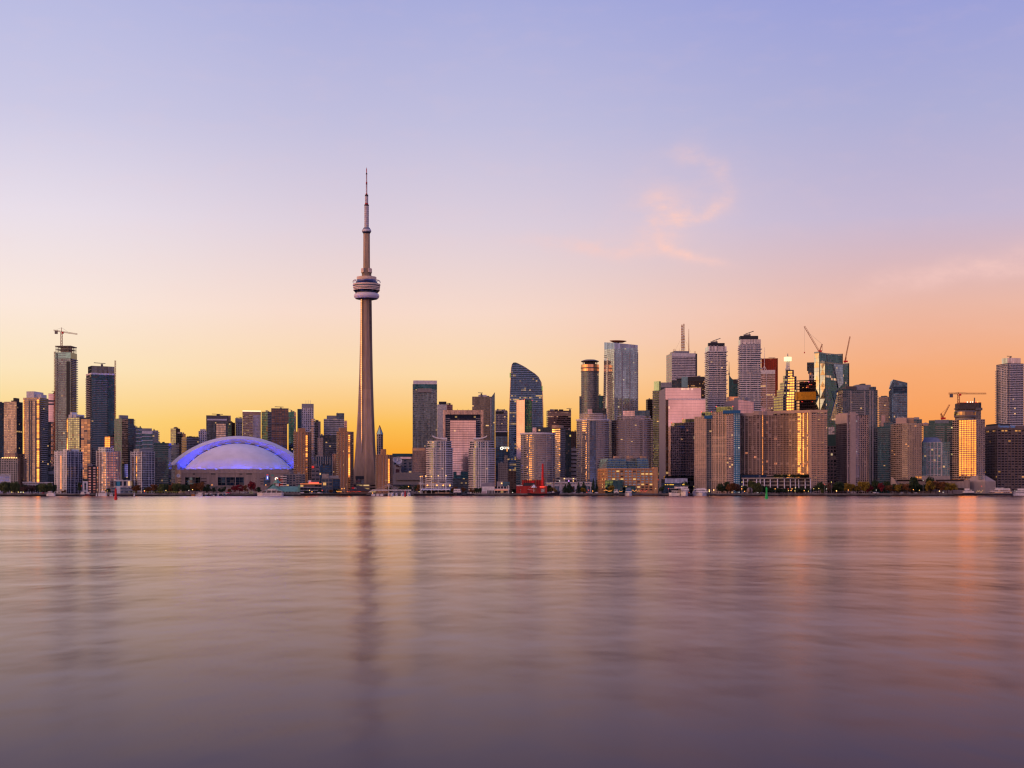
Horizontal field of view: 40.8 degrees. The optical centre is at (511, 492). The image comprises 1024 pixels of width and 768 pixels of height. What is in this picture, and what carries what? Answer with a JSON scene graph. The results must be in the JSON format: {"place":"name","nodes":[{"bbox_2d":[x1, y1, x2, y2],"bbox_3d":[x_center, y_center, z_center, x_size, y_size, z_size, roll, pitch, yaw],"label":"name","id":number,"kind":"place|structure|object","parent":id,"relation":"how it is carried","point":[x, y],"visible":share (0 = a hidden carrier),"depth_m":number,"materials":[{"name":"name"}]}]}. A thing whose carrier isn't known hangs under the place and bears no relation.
{"place":"outdoors","nodes":[
{"label":"outdoors","id":0,"kind":"place"},
{"bbox_2d":[0,402,3,457],"bbox_3d":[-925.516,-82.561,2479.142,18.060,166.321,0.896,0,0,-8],"label":"tower","id":1,"kind":"structure","parent":0,"point":[1,429],"depth_m":2479.41,"materials":[{"name":"grey metal"}]},
{"bbox_2d":[0,453,19,492],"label":"apartment building","id":2,"kind":"structure","parent":0,"point":[9,463],"depth_m":1940.06,"materials":[{"name":"concrete"}]},
{"bbox_2d":[4,398,22,453],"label":"tower","id":3,"kind":"structure","parent":0,"point":[13,425],"depth_m":2381.87,"materials":[{"name":"beige concrete"}]},
{"bbox_2d":[23,391,48,481],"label":"condo tower","id":4,"kind":"structure","parent":0,"point":[35,436],"depth_m":1952.37,"materials":[{"name":"grey concrete"}]},
{"bbox_2d":[37,400,39,481],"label":"bay window","id":5,"kind":"structure","parent":4,"relation":"in","point":[38,401],"depth_m":1949.64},
{"bbox_2d":[48,391,54,470],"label":"office tower","id":6,"kind":"structure","parent":0,"point":[51,397],"depth_m":2421.17,"materials":[{"name":"glass"}]},
{"bbox_2d":[55,346,77,450],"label":"condo tower","id":7,"kind":"structure","parent":0,"point":[66,382],"depth_m":2301.06,"materials":[{"name":"grey glass"}]},
{"bbox_2d":[54,449,82,492],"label":"apartment building","id":8,"kind":"structure","parent":0,"point":[68,470],"depth_m":1859.01,"materials":[{"name":"concrete"}]},
{"bbox_2d":[67,412,91,492],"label":"condo tower","id":9,"kind":"structure","parent":0,"point":[79,432],"depth_m":2012.38,"materials":[{"name":"beige concrete"}]},
{"bbox_2d":[81,419,89,477],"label":"bay window","id":10,"kind":"structure","parent":9,"relation":"in","point":[85,423],"depth_m":2012.02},
{"bbox_2d":[87,464,96,492],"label":"apartment building","id":11,"kind":"structure","parent":0,"point":[92,477],"depth_m":1851.91,"materials":[{"name":"brown concrete"}]},
{"bbox_2d":[85,362,115,465],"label":"condo tower","id":12,"kind":"structure","parent":0,"point":[100,400],"depth_m":2258.64,"materials":[{"name":"glass"}]},
{"bbox_2d":[96,447,120,492],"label":"apartment building","id":13,"kind":"structure","parent":0,"point":[108,462],"depth_m":1846.94,"materials":[{"name":"beige concrete"}]},
{"bbox_2d":[114,415,134,479],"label":"condo tower","id":14,"kind":"structure","parent":0,"point":[124,435],"depth_m":2065.70,"materials":[{"name":"concrete"}]},
{"bbox_2d":[122,419,127,463],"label":"bay window","id":15,"kind":"structure","parent":14,"relation":"in","point":[124,422],"depth_m":2057.72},
{"bbox_2d":[131,449,154,492],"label":"apartment building","id":16,"kind":"structure","parent":0,"point":[142,468],"depth_m":1857.75,"materials":[{"name":"glass"}]},
{"bbox_2d":[142,428,152,449],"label":"condo tower","id":17,"kind":"structure","parent":0,"point":[147,438],"depth_m":2202.36,"materials":[{"name":"concrete"}]},
{"bbox_2d":[154,442,170,492],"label":"condo tower","id":18,"kind":"structure","parent":0,"point":[162,450],"depth_m":2090.00,"materials":[{"name":"glass"}]},
{"bbox_2d":[171,443,180,492],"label":"condo tower","id":19,"kind":"structure","parent":0,"point":[175,451],"depth_m":2420.46,"materials":[{"name":"grey concrete"}]},
{"bbox_2d":[181,436,198,453],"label":"condo tower","id":20,"kind":"structure","parent":0,"point":[188,442],"depth_m":2446.76,"materials":[{"name":"concrete"}]},
{"bbox_2d":[206,414,230,440],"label":"office tower","id":21,"kind":"structure","parent":0,"point":[217,426],"depth_m":2523.74,"materials":[{"name":"concrete"}]},
{"bbox_2d":[216,424,225,437],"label":"bay window","id":22,"kind":"structure","parent":21,"relation":"in","point":[220,428],"depth_m":2524.87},
{"bbox_2d":[242,410,260,438],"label":"condo tower","id":23,"kind":"structure","parent":0,"point":[251,423],"depth_m":2453.01,"materials":[{"name":"grey glass"}]},
{"bbox_2d":[262,410,270,441],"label":"condo tower","id":24,"kind":"structure","parent":0,"point":[266,425],"depth_m":2562.76,"materials":[{"name":"glass"}]},
{"bbox_2d":[271,406,288,469],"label":"condo tower","id":25,"kind":"structure","parent":0,"point":[279,419],"depth_m":2361.79,"materials":[{"name":"concrete"}]},
{"bbox_2d":[265,479,299,492],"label":"boat","id":26,"kind":"object","parent":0,"point":[289,489],"visible":0.77,"depth_m":1809.45,"materials":[{"name":"teal metal"}]},
{"bbox_2d":[280,472,304,485],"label":"condo block","id":27,"kind":"structure","parent":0,"point":[290,479],"depth_m":1882.16,"materials":[{"name":"grey concrete"}]},
{"bbox_2d":[289,410,295,469],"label":"condo tower","id":28,"kind":"structure","parent":0,"point":[292,421],"depth_m":2481.03,"materials":[{"name":"glass"}]},
{"bbox_2d":[293,428,311,483],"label":"brick tower","id":29,"kind":"structure","parent":0,"point":[302,445],"depth_m":2011.77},
{"bbox_2d":[297,400,314,464],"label":"condo tower","id":30,"kind":"structure","parent":0,"point":[305,417],"depth_m":2401.51,"materials":[{"name":"glass"}]},
{"bbox_2d":[300,480,321,492],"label":"terrace block","id":31,"kind":"structure","parent":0,"point":[312,487],"depth_m":1832.30,"materials":[{"name":"grey concrete"}]},
{"bbox_2d":[312,464,319,483],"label":"office block","id":32,"kind":"structure","parent":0,"point":[315,473],"depth_m":2061.14,"materials":[{"name":"concrete"}]},
{"bbox_2d":[314,420,320,455],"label":"condo tower","id":33,"kind":"structure","parent":0,"point":[317,428],"depth_m":2521.53,"materials":[{"name":"concrete"}]},
{"bbox_2d":[313,455,332,475],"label":"office block","id":34,"kind":"structure","parent":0,"point":[321,460],"depth_m":2202.40,"materials":[{"name":"concrete"}]},
{"bbox_2d":[320,434,335,456],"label":"condo tower","id":35,"kind":"structure","parent":0,"point":[329,445],"depth_m":2382.02,"materials":[{"name":"glass"}]},
{"bbox_2d":[322,474,339,492],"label":"office block","id":36,"kind":"structure","parent":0,"point":[330,483],"depth_m":1861.80,"materials":[{"name":"glass"}]},
{"bbox_2d":[324,412,346,453],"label":"condo tower","id":37,"kind":"structure","parent":0,"point":[333,425],"depth_m":2543.18,"materials":[{"name":"glass"}]},
{"bbox_2d":[336,428,353,492],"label":"brick tower","id":38,"kind":"structure","parent":0,"point":[345,458],"depth_m":1961.55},
{"bbox_2d":[353,167,380,483],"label":"observation tower","id":39,"kind":"structure","parent":0,"point":[366,287],"depth_m":2318.73,"materials":[{"name":"concrete"}]},
{"bbox_2d":[376,425,382,454],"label":"office tower","id":40,"kind":"structure","parent":0,"point":[379,433],"depth_m":2522.68,"materials":[{"name":"grey glass"}]},
{"bbox_2d":[375,449,392,492],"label":"brick tower","id":41,"kind":"structure","parent":0,"point":[384,469],"depth_m":1901.10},
{"bbox_2d":[393,472,422,492],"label":"arena block","id":42,"kind":"structure","parent":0,"point":[407,479],"depth_m":2060.49,"materials":[{"name":"concrete"}]},
{"bbox_2d":[412,380,436,488],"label":"glass tower","id":43,"kind":"structure","parent":0,"point":[424,411],"depth_m":2321.06,"materials":[{"name":"glass"}]},
{"bbox_2d":[426,435,452,492],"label":"condo tower","id":44,"kind":"structure","parent":0,"point":[439,456],"depth_m":1893.64,"materials":[{"name":"white paint"}]},
{"bbox_2d":[437,402,446,437],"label":"office tower","id":45,"kind":"structure","parent":0,"point":[441,406],"depth_m":2720.14,"materials":[{"name":"white paint"}]},
{"bbox_2d":[453,472,468,492],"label":"terrace block","id":46,"kind":"structure","parent":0,"point":[461,480],"depth_m":1940.77,"materials":[{"name":"glass"}]},
{"bbox_2d":[468,436,495,492],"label":"condo tower","id":47,"kind":"structure","parent":0,"point":[481,459],"depth_m":1898.05,"materials":[{"name":"white paint"}]},
{"bbox_2d":[472,392,494,447],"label":"glass tower","id":48,"kind":"structure","parent":0,"point":[485,404],"depth_m":2520.60,"materials":[{"name":"grey glass"}]},
{"bbox_2d":[0,493,986,495],"bbox_3d":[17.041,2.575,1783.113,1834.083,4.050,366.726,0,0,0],"label":"quay","id":49,"kind":"structure","parent":0,"point":[526,494],"depth_m":1786.70,"materials":[{"name":"concrete"}]},
{"bbox_2d":[419,475,450,492],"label":"stage canopy","id":50,"kind":"object","parent":49,"relation":"on","point":[431,490],"visible":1,"depth_m":1763.98,"materials":[{"name":"metal"}]},
{"bbox_2d":[481,481,509,492],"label":"pavilion","id":51,"kind":"structure","parent":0,"point":[502,487],"depth_m":1802.65,"materials":[{"name":"white paint"}]},
{"bbox_2d":[495,409,507,430],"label":"office tower","id":52,"kind":"structure","parent":0,"point":[501,419],"depth_m":2640.15,"materials":[{"name":"concrete"}]},
{"bbox_2d":[495,431,507,486],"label":"condo tower","id":53,"kind":"structure","parent":0,"point":[501,438],"depth_m":2480.00,"materials":[{"name":"glass"}]},
{"bbox_2d":[496,445,508,486],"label":"office tower","id":54,"kind":"structure","parent":0,"point":[501,451],"depth_m":2400.08,"materials":[{"name":"glass"}]},
{"bbox_2d":[498,455,507,481],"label":"stone block","id":55,"kind":"structure","parent":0,"point":[503,472],"depth_m":2320.09,"materials":[{"name":"grey stone"}]},
{"bbox_2d":[0,496,1023,767],"bbox_3d":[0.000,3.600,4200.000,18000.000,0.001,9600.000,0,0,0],"label":"water","id":56,"kind":"structure","parent":0,"point":[510,632],"depth_m":35.48,"materials":[{"name":"liquid"}]},
{"bbox_2d":[257,487,283,495],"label":"motor yacht","id":57,"kind":"object","parent":56,"relation":"on","point":[271,492],"visible":0.96,"depth_m":1699.43,"materials":[{"name":"white metal"}]},
{"bbox_2d":[301,494,366,495],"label":"jetty","id":58,"kind":"object","parent":56,"relation":"in","point":[333,494],"visible":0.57,"depth_m":1720.00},
{"bbox_2d":[528,474,561,495],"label":"tall ship","id":59,"kind":"object","parent":56,"relation":"on","point":[546,494],"visible":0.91,"depth_m":1765.24,"materials":[{"name":"brown wood"}]},
{"bbox_2d":[987,482,1012,495],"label":"ferry boat","id":60,"kind":"object","parent":56,"relation":"on","point":[1001,492],"visible":0.98,"depth_m":1875.71,"materials":[{"name":"white paint"}]},
{"bbox_2d":[508,469,515,492],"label":"office block","id":61,"kind":"structure","parent":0,"point":[512,477],"depth_m":2060.02,"materials":[{"name":"brown metal"}]},
{"bbox_2d":[0,0,1023,477],"label":"sky","id":62,"kind":"structure","parent":0,"point":[183,182],"materials":[{"name":"purple"}]},
{"bbox_2d":[517,399,532,459],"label":"office tower","id":63,"kind":"structure","parent":0,"point":[524,416],"depth_m":2256.63,"materials":[{"name":"metal"}]},
{"bbox_2d":[508,362,543,470],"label":"sail tower","id":64,"kind":"structure","parent":0,"point":[525,383],"depth_m":2520.04,"materials":[{"name":"blue glass"}]},
{"bbox_2d":[552,425,564,480],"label":"condo tower","id":65,"kind":"structure","parent":0,"point":[559,430],"depth_m":2102.90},
{"bbox_2d":[546,408,570,431],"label":"office tower","id":66,"kind":"structure","parent":0,"point":[557,417],"depth_m":2764.69,"materials":[{"name":"brown metal"}]},
{"bbox_2d":[565,428,570,476],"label":"office tower","id":67,"kind":"structure","parent":0,"point":[568,453],"depth_m":2149.82,"materials":[{"name":"concrete"}]},
{"bbox_2d":[571,447,576,476],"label":"office block","id":68,"kind":"structure","parent":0,"point":[573,461],"depth_m":2159.84,"materials":[{"name":"concrete"}]},
{"bbox_2d":[579,359,598,417],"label":"round tower","id":69,"kind":"structure","parent":0,"point":[589,398],"depth_m":2311.61,"materials":[{"name":"glass"}]},
{"bbox_2d":[603,340,637,458],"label":"residence tower","id":70,"kind":"structure","parent":0,"point":[620,393],"depth_m":2269.02,"materials":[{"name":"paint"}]},
{"bbox_2d":[598,456,657,492],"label":"warehouse","id":71,"kind":"structure","parent":0,"point":[638,475],"depth_m":1870.92,"materials":[{"name":"brick"}]},
{"bbox_2d":[646,398,652,466],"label":"office tower","id":72,"kind":"structure","parent":0,"point":[649,404],"depth_m":2560.70,"materials":[{"name":"grey metal"}]},
{"bbox_2d":[652,381,660,488],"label":"condo tower","id":73,"kind":"structure","parent":0,"point":[655,415],"depth_m":2423.39,"materials":[{"name":"concrete"}]},
{"bbox_2d":[661,478,687,492],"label":"glass pavilion","id":74,"kind":"structure","parent":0,"point":[667,483],"depth_m":1957.91,"materials":[{"name":"grey"}]},
{"bbox_2d":[661,377,687,389],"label":"office block","id":75,"kind":"structure","parent":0,"point":[681,382],"depth_m":2520.05,"materials":[{"name":"grey metal"}]},
{"bbox_2d":[666,324,696,381],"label":"mast tower","id":76,"kind":"structure","parent":0,"point":[681,363],"depth_m":2923.93,"materials":[{"name":"grey metal"}]},
{"bbox_2d":[688,376,704,398],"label":"office tower","id":77,"kind":"structure","parent":0,"point":[696,382],"depth_m":2837.20,"materials":[{"name":"concrete"}]},
{"bbox_2d":[704,338,727,411],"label":"condo tower","id":78,"kind":"structure","parent":0,"point":[715,353],"depth_m":2220.50,"materials":[{"name":"concrete"}]},
{"bbox_2d":[728,371,738,396],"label":"spire tower","id":79,"kind":"structure","parent":0,"point":[733,387],"depth_m":2758.57,"materials":[{"name":"glass"}]},
{"bbox_2d":[761,347,774,477],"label":"office tower","id":80,"kind":"structure","parent":0,"point":[767,388],"depth_m":2735.77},
{"bbox_2d":[761,357,777,396],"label":"red tower","id":81,"kind":"structure","parent":0,"point":[771,363],"depth_m":2955.15,"materials":[{"name":"metal"}]},
{"bbox_2d":[740,410,826,492],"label":"slab hotel","id":82,"kind":"structure","parent":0,"point":[775,442],"depth_m":1965.48,"materials":[{"name":"beige concrete"}]},
{"bbox_2d":[774,354,796,477],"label":"setback tower","id":83,"kind":"structure","parent":0,"point":[784,400],"depth_m":2611.86,"materials":[{"name":"white paint"}]},
{"bbox_2d":[795,380,815,477],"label":"construction tower","id":84,"kind":"structure","parent":0,"point":[805,396],"depth_m":2478.63,"materials":[{"name":"metal"}]},
{"bbox_2d":[814,351,842,409],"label":"twisted tower","id":85,"kind":"structure","parent":0,"point":[819,356],"depth_m":2564.68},
{"bbox_2d":[827,427,835,492],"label":"office block","id":86,"kind":"structure","parent":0,"point":[831,456],"depth_m":2239.12,"materials":[{"name":"concrete"}]},
{"bbox_2d":[820,361,848,433],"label":"twisted tower","id":87,"kind":"structure","parent":0,"point":[834,378],"depth_m":2452.93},
{"bbox_2d":[837,384,878,492],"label":"condo tower","id":88,"kind":"structure","parent":0,"point":[860,399],"depth_m":2220.35,"materials":[{"name":"grey glass"}]},
{"bbox_2d":[879,396,888,425],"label":"condo tower","id":89,"kind":"structure","parent":0,"point":[883,405],"depth_m":2417.32,"materials":[{"name":"concrete"}]},
{"bbox_2d":[878,415,892,492],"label":"condo tower","id":90,"kind":"structure","parent":0,"point":[884,450],"depth_m":2137.73,"materials":[{"name":"glass"}]},
{"bbox_2d":[889,379,906,423],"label":"slant tower","id":91,"kind":"structure","parent":0,"point":[898,400],"depth_m":2359.22,"materials":[{"name":"glass"}]},
{"bbox_2d":[954,398,981,419],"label":"construction tower","id":92,"kind":"structure","parent":0,"point":[975,406],"depth_m":2116.27,"materials":[{"name":"metal"}]},
{"bbox_2d":[951,410,995,492],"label":"amber hotel","id":93,"kind":"structure","parent":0,"point":[968,447],"depth_m":1961.27,"materials":[{"name":"concrete"}]},
{"bbox_2d":[995,356,1023,425],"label":"condo tower","id":94,"kind":"structure","parent":0,"point":[1009,390],"depth_m":2345.06,"materials":[{"name":"concrete"}]},
{"label":"ground","id":95,"kind":"structure","parent":0,"visible":0},
{"bbox_2d":[171,436,293,492],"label":"domed stadium","id":96,"kind":"object","parent":95,"relation":"on","point":[228,462],"visible":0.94,"depth_m":2195.44,"materials":[{"name":"concrete"}]},
{"bbox_2d":[392,454,411,473],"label":"building","id":97,"kind":"structure","parent":95,"relation":"on","point":[405,466],"depth_m":2421.50,"materials":[{"name":"grey metal"}]},
{"bbox_2d":[443,409,482,477],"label":"portal office","id":98,"kind":"structure","parent":95,"relation":"on","point":[462,429],"depth_m":2296.07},
{"bbox_2d":[516,464,546,492],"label":"power house","id":99,"kind":"structure","parent":95,"relation":"on","point":[524,486],"depth_m":1794.99,"materials":[{"name":"brick"}]},
{"bbox_2d":[520,427,555,484],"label":"bowed condo","id":100,"kind":"structure","parent":95,"relation":"on","point":[537,447],"depth_m":1912.88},
{"bbox_2d":[545,481,591,492],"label":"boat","id":101,"kind":"object","parent":95,"relation":"on","point":[559,485],"visible":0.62,"depth_m":1849.12,"materials":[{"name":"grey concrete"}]},
{"bbox_2d":[576,408,609,488],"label":"bowed condo","id":102,"kind":"structure","parent":95,"relation":"on","point":[592,436],"depth_m":1961.75,"materials":[{"name":"glass"}]},
{"bbox_2d":[610,410,652,467],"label":"bowed condo","id":103,"kind":"structure","parent":95,"relation":"on","point":[631,433],"depth_m":1985.23,"materials":[{"name":"glass"}]},
{"bbox_2d":[659,388,705,492],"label":"pink office","id":104,"kind":"structure","parent":95,"relation":"on","point":[680,409],"depth_m":2120.67,"materials":[{"name":"glass"}]},
{"bbox_2d":[694,411,711,492],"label":"tan condo","id":105,"kind":"structure","parent":95,"relation":"on","point":[703,450],"depth_m":1960.00,"materials":[{"name":"grey"}]},
{"bbox_2d":[712,406,740,492],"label":"tan condo","id":106,"kind":"structure","parent":95,"relation":"on","point":[725,444],"depth_m":1949.39,"materials":[{"name":"grey"}]},
{"bbox_2d":[724,397,765,492],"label":"office tower","id":107,"kind":"structure","parent":95,"relation":"on","point":[743,405],"depth_m":2170.06,"materials":[{"name":"grey metal"}]},
{"bbox_2d":[737,331,761,477],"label":"condo tower","id":108,"kind":"structure","parent":95,"relation":"on","point":[749,363],"depth_m":2179.25,"materials":[{"name":"concrete"}]},
{"bbox_2d":[742,478,810,492],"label":"terrace podium","id":109,"kind":"object","parent":95,"relation":"on","point":[782,483],"visible":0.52,"depth_m":1926.37,"materials":[{"name":"concrete"}]},
{"bbox_2d":[835,412,867,492],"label":"brown condo","id":110,"kind":"structure","parent":95,"relation":"on","point":[851,447],"depth_m":1995.59,"materials":[{"name":"concrete"}]},
{"bbox_2d":[890,417,922,481],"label":"tan condo","id":111,"kind":"structure","parent":95,"relation":"on","point":[906,449],"depth_m":1985.97,"materials":[{"name":"beige concrete"}]},
{"bbox_2d":[891,476,969,492],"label":"podium","id":112,"kind":"object","parent":95,"relation":"on","point":[961,484],"visible":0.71,"depth_m":1933.46,"materials":[{"name":"concrete"}]},
{"bbox_2d":[922,437,949,475],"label":"blue condo","id":113,"kind":"structure","parent":95,"relation":"on","point":[936,456],"depth_m":1994.56,"materials":[{"name":"glass"}]},
{"bbox_2d":[922,420,952,479],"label":"glass condo","id":114,"kind":"structure","parent":95,"relation":"on","point":[941,429],"depth_m":2172.39,"materials":[{"name":"glass"}]},
{"bbox_2d":[985,424,1023,491],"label":"apartment building","id":115,"kind":"structure","parent":95,"relation":"on","point":[1004,454],"depth_m":1987.77,"materials":[{"name":"brown concrete"}]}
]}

